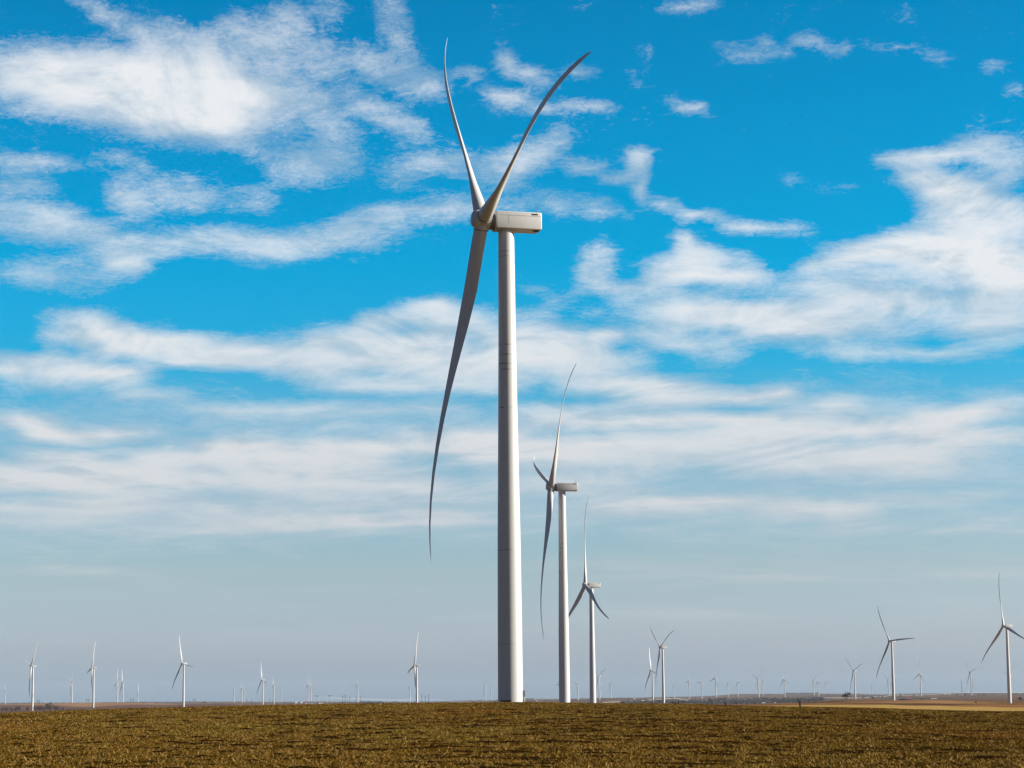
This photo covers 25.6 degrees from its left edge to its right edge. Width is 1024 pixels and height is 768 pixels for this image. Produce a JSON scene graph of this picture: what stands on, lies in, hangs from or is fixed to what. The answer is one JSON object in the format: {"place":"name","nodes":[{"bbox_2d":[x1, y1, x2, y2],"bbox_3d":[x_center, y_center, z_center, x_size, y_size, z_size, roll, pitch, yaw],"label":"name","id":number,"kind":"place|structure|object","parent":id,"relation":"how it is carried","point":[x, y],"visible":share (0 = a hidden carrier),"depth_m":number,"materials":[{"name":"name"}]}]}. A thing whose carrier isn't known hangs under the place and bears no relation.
{"place":"outdoors","nodes":[
{"label":"outdoors","id":0,"kind":"place"},
{"bbox_2d":[0,703,291,710],"bbox_3d":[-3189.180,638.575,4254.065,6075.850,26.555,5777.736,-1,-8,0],"label":"hill field","id":1,"kind":"structure","parent":0,"point":[70,706],"depth_m":5381.00,"materials":[{"name":"soil"}]},
{"bbox_2d":[27,645,37,709],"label":"wind turbine","id":2,"kind":"object","parent":1,"relation":"on","point":[32,672],"visible":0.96,"depth_m":4519.91,"materials":[{"name":"paint"}]},
{"bbox_2d":[45,702,53,709],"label":"bare bush","id":3,"kind":"object","parent":1,"relation":"on","point":[48,706],"visible":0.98,"depth_m":3491.10,"materials":[{"name":"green plant"}]},
{"bbox_2d":[87,642,96,707],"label":"wind turbine","id":4,"kind":"object","parent":1,"relation":"on","point":[92,670],"visible":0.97,"depth_m":5050.91,"materials":[{"name":"paint"}]},
{"bbox_2d":[172,636,188,706],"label":"wind turbine","id":5,"kind":"object","parent":1,"relation":"on","point":[183,697],"visible":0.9,"depth_m":4498.30,"materials":[{"name":"paint"}]},
{"bbox_2d":[0,701,1023,767],"bbox_3d":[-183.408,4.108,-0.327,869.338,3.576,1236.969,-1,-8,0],"label":"field","id":6,"kind":"structure","parent":0,"point":[185,716],"depth_m":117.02,"materials":[{"name":"brown plant"}]},
{"bbox_2d":[429,38,590,701],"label":"wind turbine","id":7,"kind":"object","parent":6,"relation":"on","point":[505,225],"visible":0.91,"depth_m":400.73,"materials":[{"name":"paint"}]},
{"bbox_2d":[0,708,1023,767],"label":"soil ridges","id":8,"kind":"object","parent":6,"relation":"on","point":[594,752],"visible":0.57,"depth_m":86.84,"materials":[{"name":"brown soil"}]},
{"bbox_2d":[0,693,1023,712],"bbox_3d":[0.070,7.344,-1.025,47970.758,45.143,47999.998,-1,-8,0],"label":"distant field","id":9,"kind":"structure","parent":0,"point":[974,696],"depth_m":11372.48,"materials":[{"name":"brown soil"}]},
{"bbox_2d":[70,674,73,702],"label":"wind turbine","id":10,"kind":"object","parent":9,"relation":"on","point":[72,689],"visible":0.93,"depth_m":9704.10,"materials":[{"name":"paint"}]},
{"bbox_2d":[114,672,118,702],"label":"wind turbine","id":11,"kind":"object","parent":9,"relation":"on","point":[116,684],"visible":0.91,"depth_m":9513.89,"materials":[{"name":"paint"}]},
{"bbox_2d":[256,671,265,704],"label":"wind turbine","id":12,"kind":"object","parent":9,"relation":"on","point":[262,689],"visible":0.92,"depth_m":7471.64,"materials":[{"name":"paint"}]},
{"bbox_2d":[408,633,419,702],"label":"wind turbine","id":13,"kind":"object","parent":9,"relation":"on","point":[415,675],"visible":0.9,"depth_m":4135.83,"materials":[{"name":"paint"}]},
{"bbox_2d":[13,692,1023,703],"bbox_3d":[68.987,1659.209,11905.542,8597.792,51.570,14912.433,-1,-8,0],"label":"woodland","id":14,"kind":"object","parent":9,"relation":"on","point":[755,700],"visible":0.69,"depth_m":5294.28,"materials":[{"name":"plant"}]},
{"bbox_2d":[533,364,577,702],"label":"wind turbine","id":15,"kind":"object","parent":9,"relation":"on","point":[564,664],"visible":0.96,"depth_m":893.75,"materials":[{"name":"paint"}]},
{"bbox_2d":[568,496,608,702],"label":"wind turbine","id":16,"kind":"object","parent":9,"relation":"on","point":[588,587],"visible":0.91,"depth_m":1552.74,"materials":[{"name":"paint"}]},
{"bbox_2d":[596,670,603,699],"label":"wind turbine","id":17,"kind":"object","parent":9,"relation":"on","point":[599,683],"visible":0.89,"depth_m":8464.20,"materials":[{"name":"paint"}]},
{"bbox_2d":[645,647,654,700],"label":"wind turbine","id":18,"kind":"object","parent":9,"relation":"on","point":[652,677],"visible":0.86,"depth_m":5629.38,"materials":[{"name":"paint"}]},
{"bbox_2d":[650,627,673,702],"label":"wind turbine","id":19,"kind":"object","parent":9,"relation":"on","point":[663,684],"visible":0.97,"depth_m":3622.16,"materials":[{"name":"paint"}]},
{"bbox_2d":[754,671,761,696],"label":"wind turbine","id":20,"kind":"object","parent":9,"relation":"on","point":[758,685],"visible":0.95,"depth_m":10213.91,"materials":[{"name":"paint"}]},
{"bbox_2d":[847,661,862,698],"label":"wind turbine","id":21,"kind":"object","parent":9,"relation":"on","point":[854,670],"visible":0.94,"depth_m":6891.00,"materials":[{"name":"paint"}]},
{"bbox_2d":[913,664,922,695],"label":"wind turbine","id":22,"kind":"object","parent":9,"relation":"on","point":[920,680],"visible":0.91,"depth_m":8988.97,"materials":[{"name":"paint"}]},
{"bbox_2d":[965,661,974,694],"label":"wind turbine","id":23,"kind":"object","parent":9,"relation":"on","point":[970,672],"visible":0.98,"depth_m":8639.19,"materials":[{"name":"paint"}]},
{"bbox_2d":[0,0,1023,702],"label":"sky","id":24,"kind":"structure","parent":0,"point":[776,257],"materials":[{"name":"blue"}]},
{"bbox_2d":[729,699,1023,707],"bbox_3d":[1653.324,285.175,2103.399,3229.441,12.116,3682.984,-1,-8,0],"label":"pasture","id":25,"kind":"structure","parent":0,"point":[986,703],"depth_m":1084.53,"materials":[{"name":"beige plant"}]},
{"bbox_2d":[841,692,849,699],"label":"bare tree","id":26,"kind":"object","parent":25,"relation":"on","point":[846,695],"visible":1,"depth_m":3233.70,"materials":[{"name":"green plant"}]},
{"bbox_2d":[876,610,914,699],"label":"wind turbine","id":27,"kind":"object","parent":25,"relation":"on","point":[892,669],"visible":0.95,"depth_m":3354.36,"materials":[{"name":"paint"}]},
{"bbox_2d":[981,573,1023,702],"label":"wind turbine","id":28,"kind":"object","parent":25,"relation":"on","point":[1008,662],"visible":0.95,"depth_m":2554.88,"materials":[{"name":"paint"}]},
{"bbox_2d":[777,705,1023,710],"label":"dry grass field","id":29,"kind":"structure","parent":0,"point":[949,708],"depth_m":401.12,"materials":[{"name":"beige plant"}]}
]}

